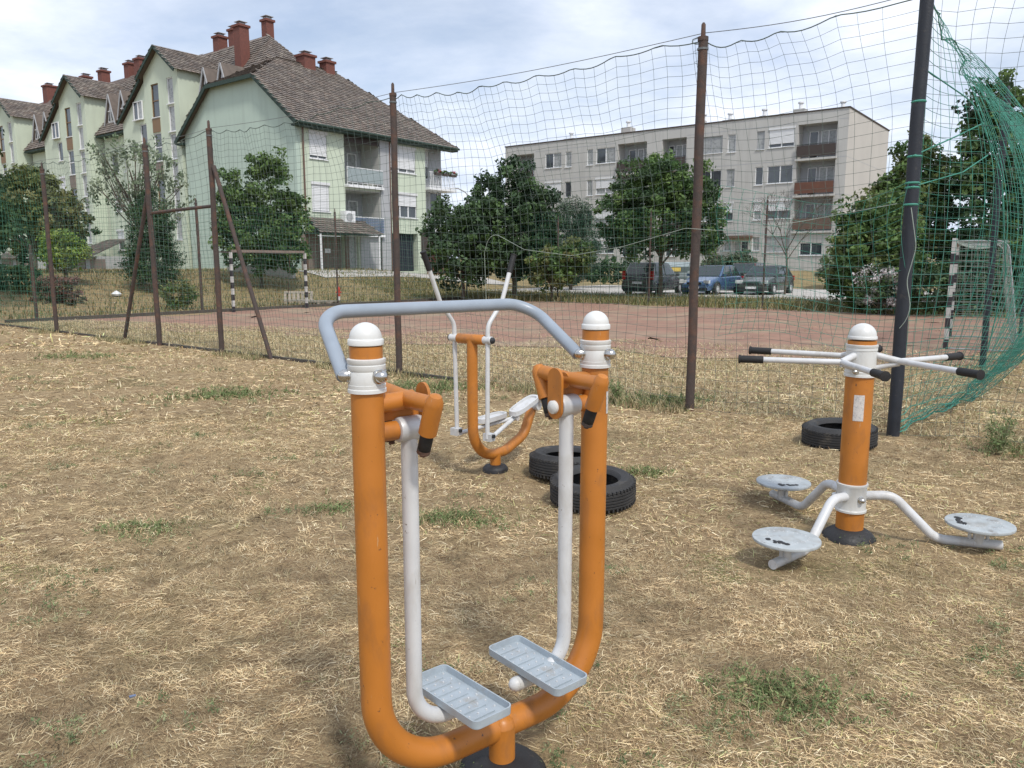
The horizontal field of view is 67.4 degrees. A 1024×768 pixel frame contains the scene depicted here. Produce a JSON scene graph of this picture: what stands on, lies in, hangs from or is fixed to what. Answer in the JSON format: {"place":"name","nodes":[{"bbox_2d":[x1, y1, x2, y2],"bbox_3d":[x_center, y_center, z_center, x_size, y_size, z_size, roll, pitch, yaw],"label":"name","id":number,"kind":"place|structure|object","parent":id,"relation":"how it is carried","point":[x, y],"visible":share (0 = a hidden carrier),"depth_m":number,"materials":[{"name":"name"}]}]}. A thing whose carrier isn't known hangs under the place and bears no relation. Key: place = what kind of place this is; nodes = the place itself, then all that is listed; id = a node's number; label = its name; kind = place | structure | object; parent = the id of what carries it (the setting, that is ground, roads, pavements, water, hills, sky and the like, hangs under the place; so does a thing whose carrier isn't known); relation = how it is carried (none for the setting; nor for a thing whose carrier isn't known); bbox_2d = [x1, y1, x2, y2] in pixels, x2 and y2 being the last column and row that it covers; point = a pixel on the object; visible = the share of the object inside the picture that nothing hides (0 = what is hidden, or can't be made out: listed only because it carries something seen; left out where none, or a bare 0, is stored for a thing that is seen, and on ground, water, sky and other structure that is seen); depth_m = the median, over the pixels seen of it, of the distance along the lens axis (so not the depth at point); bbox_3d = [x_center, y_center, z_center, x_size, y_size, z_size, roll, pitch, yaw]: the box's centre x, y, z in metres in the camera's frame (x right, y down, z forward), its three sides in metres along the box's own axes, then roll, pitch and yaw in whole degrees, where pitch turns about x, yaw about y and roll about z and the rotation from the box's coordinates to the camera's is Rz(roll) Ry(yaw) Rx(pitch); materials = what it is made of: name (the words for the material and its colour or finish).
{"place":"outdoors","nodes":[
{"label":"outdoors","id":0,"kind":"place"},
{"bbox_2d":[0,267,509,318],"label":"bank grass","id":1,"kind":"structure","parent":0,"point":[365,299],"depth_m":32.43,"materials":[{"name":"plant"}]},
{"bbox_2d":[298,270,510,283],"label":"entrance path","id":2,"kind":"structure","parent":0,"point":[490,281],"depth_m":43.70,"materials":[{"name":"concrete"}]},
{"bbox_2d":[0,258,1023,767],"bbox_3d":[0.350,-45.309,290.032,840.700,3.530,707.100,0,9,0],"label":"grass ground","id":3,"kind":"structure","parent":0,"point":[522,474],"depth_m":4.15,"materials":[{"name":"beige plant"}]},
{"bbox_2d":[0,128,31,253],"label":"tree","id":4,"kind":"object","parent":3,"relation":"on","point":[6,224],"visible":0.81,"depth_m":24.33,"materials":[{"name":"green plant"}]},
{"bbox_2d":[0,263,42,291],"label":"hedge","id":5,"kind":"object","parent":3,"relation":"on","point":[27,282],"visible":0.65,"depth_m":27.09,"materials":[{"name":"green plant"}]},
{"bbox_2d":[28,244,37,317],"bbox_3d":[-13.532,-2.779,21.727,0.104,2.301,0.098,0,9,0],"label":"net post","id":6,"kind":"object","parent":3,"relation":"on","point":[33,283],"visible":0.83,"depth_m":21.69,"materials":[{"name":"metal"}]},
{"bbox_2d":[0,162,95,269],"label":"tree","id":7,"kind":"object","parent":3,"relation":"on","point":[64,205],"visible":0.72,"depth_m":30.32,"materials":[{"name":"green plant"}]},
{"bbox_2d":[39,162,58,331],"bbox_3d":[-10.755,-3.063,17.866,0.106,4.050,0.101,0,9,0],"label":"net post","id":8,"kind":"object","parent":3,"relation":"on","point":[49,248],"visible":0.96,"depth_m":17.82,"materials":[{"name":"metal"}]},
{"bbox_2d":[0,160,52,327],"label":"ball net","id":9,"kind":"object","parent":8,"relation":"attached to","point":[7,255],"visible":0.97,"depth_m":18.85,"materials":[{"name":"fabric"}]},
{"bbox_2d":[0,176,101,269],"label":"tree","id":10,"kind":"object","parent":3,"relation":"on","point":[13,251],"visible":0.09,"depth_m":40.16,"materials":[{"name":"green plant"}]},
{"bbox_2d":[29,275,87,304],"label":"hedge","id":11,"kind":"object","parent":3,"relation":"on","point":[59,289],"visible":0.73,"depth_m":26.60,"materials":[{"name":"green plant"}]},
{"bbox_2d":[34,227,94,277],"bbox_3d":[-16.931,-4.788,29.043,1.933,2.404,1.921,7,11,37],"label":"bush","id":12,"kind":"object","parent":3,"relation":"on","point":[43,251],"visible":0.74,"depth_m":28.73,"materials":[{"name":"green plant"}]},
{"bbox_2d":[28,350,140,360],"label":"weed clump","id":13,"kind":"object","parent":3,"relation":"on","point":[69,355],"visible":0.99,"depth_m":13.45,"materials":[{"name":"plant"}]},
{"bbox_2d":[81,132,196,283],"bbox_3d":[-15.234,-7.043,31.191,4.264,6.126,2.803,0,9,0],"label":"birch tree","id":14,"kind":"object","parent":3,"relation":"on","point":[137,184],"visible":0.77,"depth_m":31.01,"materials":[{"name":"green plant"}]},
{"bbox_2d":[81,513,197,540],"bbox_3d":[-2.246,0.863,4.635,0.715,0.076,0.437,0,9,0],"label":"weed clump","id":15,"kind":"object","parent":3,"relation":"on","point":[137,523],"visible":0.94,"depth_m":4.64,"materials":[{"name":"plant"}]},
{"bbox_2d":[113,180,187,289],"bbox_3d":[-14.300,-5.828,30.485,2.665,4.503,2.574,0,9,0],"label":"conifer bush","id":16,"kind":"object","parent":3,"relation":"on","point":[145,254],"visible":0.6,"depth_m":30.11,"materials":[{"name":"green plant"}]},
{"bbox_2d":[141,137,161,345],"bbox_3d":[-7.041,-2.671,15.030,0.129,4.150,0.109,0,9,0],"label":"net post","id":17,"kind":"object","parent":3,"relation":"on","point":[151,243],"visible":0.94,"depth_m":14.98,"materials":[{"name":"metal"}]},
{"bbox_2d":[41,141,155,341],"bbox_3d":[-8.916,-2.955,16.444,4.796,3.944,0.203,7,11,38],"label":"ball net","id":18,"kind":"object","parent":17,"relation":"attached to","point":[114,272],"visible":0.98,"depth_m":16.30,"materials":[{"name":"fabric"}]},
{"bbox_2d":[123,196,146,339],"bbox_3d":[-7.638,-2.275,15.566,1.468,3.032,0.075,7,11,37],"label":"brace","id":19,"kind":"object","parent":17,"relation":"attached to","point":[138,249],"visible":0.79,"depth_m":15.51,"materials":[{"name":"metal"}]},
{"bbox_2d":[146,129,217,348],"bbox_3d":[-6.210,-2.636,14.399,2.361,3.945,0.163,7,11,36],"label":"ball net","id":20,"kind":"object","parent":17,"relation":"attached to","point":[158,225],"visible":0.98,"depth_m":14.42,"materials":[{"name":"fabric"}]},
{"bbox_2d":[158,278,199,308],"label":"shrub","id":21,"kind":"object","parent":3,"relation":"on","point":[188,295],"visible":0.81,"depth_m":27.23,"materials":[{"name":"green plant"}]},
{"bbox_2d":[194,198,203,309],"bbox_3d":[-10.426,-4.193,25.601,0.104,3.901,0.098,0,9,0],"label":"net post","id":22,"kind":"object","parent":3,"relation":"on","point":[198,253],"visible":0.81,"depth_m":25.56,"materials":[{"name":"metal"}]},
{"bbox_2d":[116,384,313,403],"bbox_3d":[-3.514,0.099,9.474,2.321,0.127,1.274,0,9,0],"label":"weed clump","id":23,"kind":"object","parent":3,"relation":"on","point":[204,395],"visible":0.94,"depth_m":9.41,"materials":[{"name":"plant"}]},
{"bbox_2d":[206,120,224,352],"bbox_3d":[-5.291,-2.506,13.705,0.110,4.230,0.105,0,9,0],"label":"net post","id":24,"kind":"object","parent":3,"relation":"on","point":[215,240],"visible":0.97,"depth_m":13.66,"materials":[{"name":"metal"}]},
{"bbox_2d":[211,165,272,358],"bbox_3d":[-4.660,-2.095,13.279,1.499,3.379,0.075,7,11,37],"label":"brace","id":25,"kind":"object","parent":24,"relation":"attached to","point":[243,265],"visible":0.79,"depth_m":13.25,"materials":[{"name":"brown metal"}]},
{"bbox_2d":[211,94,395,369],"bbox_3d":[-3.498,-2.314,12.337,4.697,3.944,0.201,7,11,38],"label":"ball net","id":26,"kind":"object","parent":24,"relation":"attached to","point":[334,243],"visible":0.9,"depth_m":12.20,"materials":[{"name":"fabric"}]},
{"bbox_2d":[0,324,453,380],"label":"kerb","id":27,"kind":"structure","parent":3,"relation":"on","point":[274,357],"depth_m":14.35,"materials":[{"name":"grey concrete"}]},
{"bbox_2d":[0,15,459,273],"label":"apartment building","id":28,"kind":"structure","parent":3,"relation":"on","point":[163,92],"depth_m":48.91,"materials":[{"name":"green paint"}]},
{"bbox_2d":[151,83,159,118],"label":"window","id":29,"kind":"structure","parent":28,"relation":"in","point":[154,88],"depth_m":50.48,"materials":[{"name":"grey glass"}]},
{"bbox_2d":[308,129,327,160],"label":"window","id":30,"kind":"structure","parent":28,"relation":"in","point":[313,141],"depth_m":43.44,"materials":[{"name":"white glass"}]},
{"bbox_2d":[311,181,330,212],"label":"window","id":31,"kind":"structure","parent":28,"relation":"in","point":[315,185],"depth_m":43.86,"materials":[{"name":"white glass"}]},
{"bbox_2d":[316,236,327,269],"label":"garage door","id":32,"kind":"structure","parent":28,"relation":"in","point":[325,258],"depth_m":44.64,"materials":[{"name":"metal"}]},
{"bbox_2d":[327,236,341,269],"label":"garage door","id":33,"kind":"structure","parent":28,"relation":"in","point":[331,256],"depth_m":45.35,"materials":[{"name":"metal"}]},
{"bbox_2d":[390,144,416,174],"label":"window","id":34,"kind":"structure","parent":28,"relation":"in","point":[403,166],"depth_m":48.93,"materials":[{"name":"white glass"}]},
{"bbox_2d":[391,191,417,218],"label":"window","id":35,"kind":"structure","parent":28,"relation":"in","point":[406,206],"depth_m":49.41,"materials":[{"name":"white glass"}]},
{"bbox_2d":[4,297,467,322],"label":"kerb","id":36,"kind":"structure","parent":3,"relation":"on","point":[184,312],"depth_m":25.54,"materials":[{"name":"grey concrete"}]},
{"bbox_2d":[208,146,313,287],"bbox_3d":[-11.273,-7.406,34.433,4.506,6.312,4.085,0,9,0],"label":"tree","id":37,"kind":"object","parent":3,"relation":"on","point":[256,197],"visible":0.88,"depth_m":33.93,"materials":[{"name":"green plant"}]},
{"bbox_2d":[227,265,295,277],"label":"plinth wall","id":38,"kind":"structure","parent":3,"relation":"on","point":[276,274],"depth_m":37.81,"materials":[{"name":"concrete"}]},
{"bbox_2d":[334,209,338,302],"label":"net post","id":39,"kind":"object","parent":3,"relation":"on","point":[336,256],"visible":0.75,"depth_m":30.11,"materials":[{"name":"metal"}]},
{"bbox_2d":[0,191,467,319],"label":"ball net","id":40,"kind":"object","parent":39,"relation":"attached to","point":[237,278],"visible":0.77,"depth_m":25.43,"materials":[{"name":"black fabric"}]},
{"bbox_2d":[301,498,400,515],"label":"weed clump","id":41,"kind":"object","parent":3,"relation":"on","point":[321,508],"visible":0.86,"depth_m":5.07,"materials":[{"name":"plant"}]},
{"bbox_2d":[28,326,700,414],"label":"dry grass","id":42,"kind":"structure","parent":3,"relation":"on","point":[316,364],"depth_m":10.98,"materials":[{"name":"plant"}]},
{"bbox_2d":[389,83,401,374],"bbox_3d":[-1.650,-2.075,10.943,0.106,4.230,0.101,0,9,0],"label":"net post","id":43,"kind":"object","parent":3,"relation":"on","point":[394,181],"visible":0.91,"depth_m":10.87,"materials":[{"name":"metal"}]},
{"bbox_2d":[331,374,502,398],"bbox_3d":[-1.105,0.008,9.932,2.422,0.164,1.687,0,9,0],"label":"weed clump","id":44,"kind":"object","parent":3,"relation":"on","point":[442,384],"visible":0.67,"depth_m":10.02,"materials":[{"name":"plant"}]},
{"bbox_2d":[415,194,513,299],"bbox_3d":[-2.057,-5.961,33.888,4.350,4.752,4.149,0,9,0],"label":"tree","id":45,"kind":"object","parent":3,"relation":"on","point":[437,250],"visible":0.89,"depth_m":33.27,"materials":[{"name":"green plant"}]},
{"bbox_2d":[318,299,615,767],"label":"air walker","id":46,"kind":"object","parent":3,"relation":"on","point":[383,411],"visible":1,"depth_m":2.37,"materials":[{"name":"orange paint"}]},
{"bbox_2d":[390,502,548,534],"bbox_3d":[-0.285,0.831,4.814,1.107,0.094,0.544,0,9,0],"label":"weed clump","id":47,"kind":"object","parent":3,"relation":"on","point":[446,516],"visible":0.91,"depth_m":4.81,"materials":[{"name":"plant"}]},
{"bbox_2d":[420,250,541,473],"bbox_3d":[-0.154,-0.150,5.899,0.448,1.719,1.102,7,11,37],"label":"cross trainer","id":48,"kind":"object","parent":3,"relation":"on","point":[529,405],"visible":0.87,"depth_m":5.75,"materials":[{"name":"orange paint"}]},
{"bbox_2d":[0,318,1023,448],"bbox_3d":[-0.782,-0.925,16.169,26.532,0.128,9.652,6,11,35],"label":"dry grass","id":49,"kind":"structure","parent":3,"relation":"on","point":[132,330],"depth_m":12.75,"materials":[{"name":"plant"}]},
{"bbox_2d":[0,365,1023,767],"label":"weeds","id":50,"kind":"object","parent":3,"relation":"on","point":[554,765],"visible":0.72,"depth_m":3.40,"materials":[{"name":"green plant"}]},
{"bbox_2d":[464,153,564,298],"bbox_3d":[0.097,-7.170,35.382,4.585,6.676,4.416,5,10,30],"label":"tree","id":51,"kind":"object","parent":3,"relation":"on","point":[545,226],"visible":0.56,"depth_m":34.48,"materials":[{"name":"green plant"}]},
{"bbox_2d":[32,299,1023,367],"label":"clay court","id":52,"kind":"object","parent":3,"relation":"on","point":[671,313],"visible":0.62,"depth_m":19.84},
{"bbox_2d":[214,250,308,311],"bbox_3d":[-8.877,-3.667,27.159,1.204,2.080,3.084,7,11,37],"label":"handball goal","id":53,"kind":"object","parent":52,"relation":"on","point":[262,251],"visible":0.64,"depth_m":26.51,"materials":[{"name":"white metal"}]},
{"bbox_2d":[61,299,999,388],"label":"court grass","id":54,"kind":"structure","parent":52,"relation":"on","point":[556,319],"depth_m":19.32,"materials":[{"name":"plant"}]},
{"bbox_2d":[943,238,1017,351],"bbox_3d":[9.467,-1.835,15.406,1.204,2.080,3.084,5,10,30],"label":"handball goal","id":55,"kind":"object","parent":52,"relation":"on","point":[952,290],"visible":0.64,"depth_m":14.42,"materials":[{"name":"metal"}]},
{"bbox_2d":[529,445,580,480],"bbox_3d":[0.421,0.608,5.888,0.584,0.192,0.584,-3,7,-31],"label":"old tyre","id":56,"kind":"object","parent":3,"relation":"on","point":[544,463],"visible":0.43,"depth_m":5.72,"materials":[{"name":"rubber"}]},
{"bbox_2d":[524,235,597,300],"bbox_3d":[2.097,-4.921,33.058,3.055,2.951,2.397,2,9,15],"label":"bush","id":57,"kind":"object","parent":3,"relation":"on","point":[559,278],"visible":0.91,"depth_m":32.65,"materials":[{"name":"green plant"}]},
{"bbox_2d":[547,194,607,289],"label":"tree","id":58,"kind":"object","parent":3,"relation":"on","point":[579,224],"visible":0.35,"depth_m":43.61,"materials":[{"name":"green plant"}]},
{"bbox_2d":[521,255,652,285],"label":"shrub","id":59,"kind":"object","parent":3,"relation":"on","point":[607,267],"visible":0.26,"depth_m":49.57,"materials":[{"name":"green plant"}]},
{"bbox_2d":[550,465,635,513],"bbox_3d":[0.548,0.711,5.216,0.584,0.192,0.584,-11,16,-40],"label":"old tyre","id":60,"kind":"object","parent":3,"relation":"on","point":[620,489],"visible":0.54,"depth_m":5.06,"materials":[{"name":"rubber"}]},
{"bbox_2d":[618,462,677,479],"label":"weed clump","id":61,"kind":"object","parent":3,"relation":"on","point":[650,469],"visible":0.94,"depth_m":5.92,"materials":[{"name":"plant"}]},
{"bbox_2d":[648,209,651,301],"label":"net post","id":62,"kind":"object","parent":3,"relation":"on","point":[649,256],"visible":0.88,"depth_m":30.43,"materials":[{"name":"metal"}]},
{"bbox_2d":[470,189,1022,315],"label":"ball net","id":63,"kind":"object","parent":62,"relation":"attached to","point":[736,252],"visible":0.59,"depth_m":28.68,"materials":[{"name":"fabric"}]},
{"bbox_2d":[593,147,730,297],"bbox_3d":[6.629,-7.094,34.383,6.228,6.698,5.667,0,9,0],"label":"tree","id":64,"kind":"object","parent":3,"relation":"on","point":[627,194],"visible":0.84,"depth_m":33.36,"materials":[{"name":"green plant"}]},
{"bbox_2d":[610,386,726,408],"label":"weed clump","id":65,"kind":"object","parent":3,"relation":"on","point":[669,398],"visible":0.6,"depth_m":9.01,"materials":[{"name":"plant"}]},
{"bbox_2d":[349,275,1019,318],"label":"verge grass","id":66,"kind":"structure","parent":3,"relation":"on","point":[604,299],"depth_m":32.11,"materials":[{"name":"plant"}]},
{"bbox_2d":[685,22,708,410],"bbox_3d":[1.966,-1.632,8.201,0.115,4.200,0.109,0,9,0],"label":"net post","id":67,"kind":"object","parent":3,"relation":"on","point":[702,48],"visible":0.96,"depth_m":8.14,"materials":[{"name":"metal"}]},
{"bbox_2d":[394,34,699,407],"bbox_3d":[0.145,-1.886,9.592,4.651,3.945,0.191,7,11,39],"label":"ball net","id":68,"kind":"object","parent":67,"relation":"attached to","point":[591,199],"visible":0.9,"depth_m":9.27,"materials":[{"name":"fabric"}]},
{"bbox_2d":[484,203,896,287],"bbox_3d":[1.566,-1.296,8.500,4.853,1.143,0.042,7,11,37],"label":"rope","id":69,"kind":"object","parent":67,"relation":"attached to","point":[678,230],"visible":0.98,"depth_m":8.19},
{"bbox_2d":[692,0,918,430],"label":"ball net","id":70,"kind":"object","parent":67,"relation":"attached to","point":[789,268],"visible":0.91,"depth_m":7.59,"materials":[{"name":"fabric"}]},
{"bbox_2d":[716,181,908,351],"bbox_3d":[2.876,-1.155,7.505,1.853,1.632,0.104,7,11,37],"label":"ball net","id":71,"kind":"object","parent":70,"relation":"attached to","point":[860,244],"visible":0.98,"depth_m":7.49,"materials":[{"name":"fabric"}]},
{"bbox_2d":[505,101,889,270],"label":"apartment building","id":72,"kind":"structure","parent":3,"relation":"on","point":[721,172],"depth_m":63.22,"materials":[{"name":"beige concrete"}]},
{"bbox_2d":[546,152,561,168],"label":"window","id":73,"kind":"structure","parent":72,"relation":"in","point":[554,160],"depth_m":74.62,"materials":[{"name":"grey glass"}]},
{"bbox_2d":[595,177,614,194],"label":"window","id":74,"kind":"structure","parent":72,"relation":"in","point":[601,186],"depth_m":71.57,"materials":[{"name":"white glass"}]},
{"bbox_2d":[595,147,615,164],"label":"window","id":75,"kind":"structure","parent":72,"relation":"in","point":[603,155],"depth_m":71.10,"materials":[{"name":"grey glass"}]},
{"bbox_2d":[704,135,722,154],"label":"window","id":76,"kind":"structure","parent":72,"relation":"in","point":[714,146],"depth_m":64.79,"materials":[{"name":"grey glass"}]},
{"bbox_2d":[762,236,788,252],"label":"window","id":77,"kind":"structure","parent":72,"relation":"in","point":[771,239],"depth_m":62.69,"materials":[{"name":"grey glass"}]},
{"bbox_2d":[765,199,791,219],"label":"window","id":78,"kind":"structure","parent":72,"relation":"in","point":[780,201],"depth_m":62.09,"materials":[{"name":"white glass"}]},
{"bbox_2d":[766,164,792,184],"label":"window","id":79,"kind":"structure","parent":72,"relation":"in","point":[779,175],"depth_m":61.76,"materials":[{"name":"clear glass"}]},
{"bbox_2d":[768,126,795,148],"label":"window","id":80,"kind":"structure","parent":72,"relation":"in","point":[788,140],"depth_m":61.26,"materials":[{"name":"white glass"}]},
{"bbox_2d":[799,242,821,255],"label":"window","id":81,"kind":"structure","parent":72,"relation":"in","point":[814,249],"depth_m":61.01,"materials":[{"name":"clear glass"}]},
{"bbox_2d":[700,248,756,265],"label":"shrub","id":82,"kind":"object","parent":3,"relation":"on","point":[735,258],"visible":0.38,"depth_m":45.58,"materials":[{"name":"green plant"}]},
{"bbox_2d":[485,285,1017,301],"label":"parking lot","id":83,"kind":"structure","parent":3,"relation":"on","point":[618,289],"depth_m":40.61,"materials":[{"name":"grey asphalt"}]},
{"bbox_2d":[622,262,683,293],"bbox_3d":[7.150,-5.316,38.642,2.060,1.600,4.219,6,10,32],"label":"parked car","id":84,"kind":"object","parent":83,"relation":"on","point":[654,271],"visible":0.62,"depth_m":37.16,"materials":[{"name":"grey paint"}]},
{"bbox_2d":[665,262,689,279],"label":"waste container","id":85,"kind":"object","parent":83,"relation":"on","point":[680,270],"visible":0.12,"depth_m":45.16,"materials":[{"name":"paint"}]},
{"bbox_2d":[679,265,743,294],"bbox_3d":[10.150,-5.293,38.950,2.060,1.460,4.219,7,11,38],"label":"parked car","id":86,"kind":"object","parent":83,"relation":"on","point":[714,272],"visible":0.65,"depth_m":38.13,"materials":[{"name":"blue paint"}]},
{"bbox_2d":[735,265,794,294],"bbox_3d":[12.800,-5.261,38.753,2.060,1.460,4.219,7,11,36],"label":"parked car","id":87,"kind":"object","parent":83,"relation":"on","point":[742,287],"visible":0.73,"depth_m":37.83,"materials":[{"name":"grey paint"}]},
{"bbox_2d":[741,189,832,293],"bbox_3d":[13.461,-6.853,37.573,4.378,5.155,3.993,0,9,0],"label":"bare tree","id":88,"kind":"object","parent":3,"relation":"on","point":[785,252],"visible":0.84,"depth_m":37.31,"materials":[{"name":"brown plant"}]},
{"bbox_2d":[663,652,916,737],"bbox_3d":[1.035,1.149,2.881,0.988,0.068,0.569,0,9,0],"label":"weed clump","id":89,"kind":"object","parent":3,"relation":"on","point":[789,693],"visible":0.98,"depth_m":2.85,"materials":[{"name":"plant"}]},
{"bbox_2d":[801,417,877,450],"bbox_3d":[2.926,0.450,6.871,0.634,0.202,0.634,-9,12,-37],"label":"old tyre","id":90,"kind":"object","parent":3,"relation":"on","point":[824,433],"visible":0.68,"depth_m":6.72,"materials":[{"name":"rubber"}]},
{"bbox_2d":[851,263,897,314],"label":"shrub","id":91,"kind":"object","parent":3,"relation":"on","point":[890,301],"visible":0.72,"depth_m":24.17,"materials":[{"name":"green plant"}]},
{"bbox_2d":[818,180,934,312],"bbox_3d":[12.133,-4.473,25.493,3.573,4.398,3.027,0,9,0],"label":"tree","id":92,"kind":"object","parent":3,"relation":"on","point":[843,248],"visible":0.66,"depth_m":25.03,"materials":[{"name":"green plant"}]},
{"bbox_2d":[738,323,1016,569],"bbox_3d":[2.063,0.283,4.551,1.536,1.299,1.507,0,9,0],"label":"waist twister","id":93,"kind":"object","parent":3,"relation":"on","point":[857,361],"visible":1,"depth_m":4.39,"materials":[{"name":"orange paint"}]},
{"bbox_2d":[886,0,933,436],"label":"corner post","id":94,"kind":"object","parent":3,"relation":"on","point":[921,69],"visible":0.84,"depth_m":6.91,"materials":[{"name":"metal"}]},
{"bbox_2d":[902,0,1023,442],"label":"ball net","id":95,"kind":"object","parent":94,"relation":"attached to","point":[974,209],"visible":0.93,"depth_m":6.75,"materials":[{"name":"green fabric"}]},
{"bbox_2d":[928,71,1005,351],"bbox_3d":[4.198,-1.533,7.062,1.149,2.555,0.231,-4,10,-22],"label":"rope","id":96,"kind":"object","parent":94,"relation":"hanging from","point":[1002,195],"visible":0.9,"depth_m":7.02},
{"bbox_2d":[859,130,969,270],"bbox_3d":[14.301,-5.934,27.524,3.529,6.581,3.600,0,9,0],"label":"tree","id":97,"kind":"object","parent":3,"relation":"on","point":[897,172],"visible":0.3,"depth_m":26.80,"materials":[{"name":"green plant"}]},
{"bbox_2d":[877,252,1023,315],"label":"bush","id":98,"kind":"object","parent":3,"relation":"on","point":[933,279],"visible":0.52,"depth_m":23.63,"materials":[{"name":"green plant"}]},
{"bbox_2d":[925,436,1023,459],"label":"weed clump","id":99,"kind":"object","parent":3,"relation":"on","point":[1009,448],"visible":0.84,"depth_m":6.62,"materials":[{"name":"plant"}]},
{"bbox_2d":[934,68,1023,303],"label":"tree","id":100,"kind":"object","parent":3,"relation":"on","point":[966,177],"visible":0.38,"depth_m":24.91,"materials":[{"name":"green plant"}]},
{"bbox_2d":[979,86,1011,367],"bbox_3d":[7.325,-2.248,11.661,0.104,4.350,0.098,0,9,0],"label":"net post","id":101,"kind":"object","parent":3,"relation":"on","point":[991,270],"visible":0.62,"depth_m":11.65,"materials":[{"name":"metal"}]},
{"bbox_2d":[900,5,1023,432],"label":"ball net","id":102,"kind":"object","parent":101,"relation":"attached to","point":[1017,131],"visible":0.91,"depth_m":7.54,"materials":[{"name":"green fabric"}]},
{"bbox_2d":[982,407,1020,453],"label":"thistle plant","id":103,"kind":"object","parent":3,"relation":"on","point":[995,442],"visible":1,"depth_m":6.51,"materials":[{"name":"green plant"}]},
{"bbox_2d":[0,0,1023,257],"label":"sky","id":104,"kind":"structure","parent":0,"point":[375,45],"materials":[{"name":"white"}]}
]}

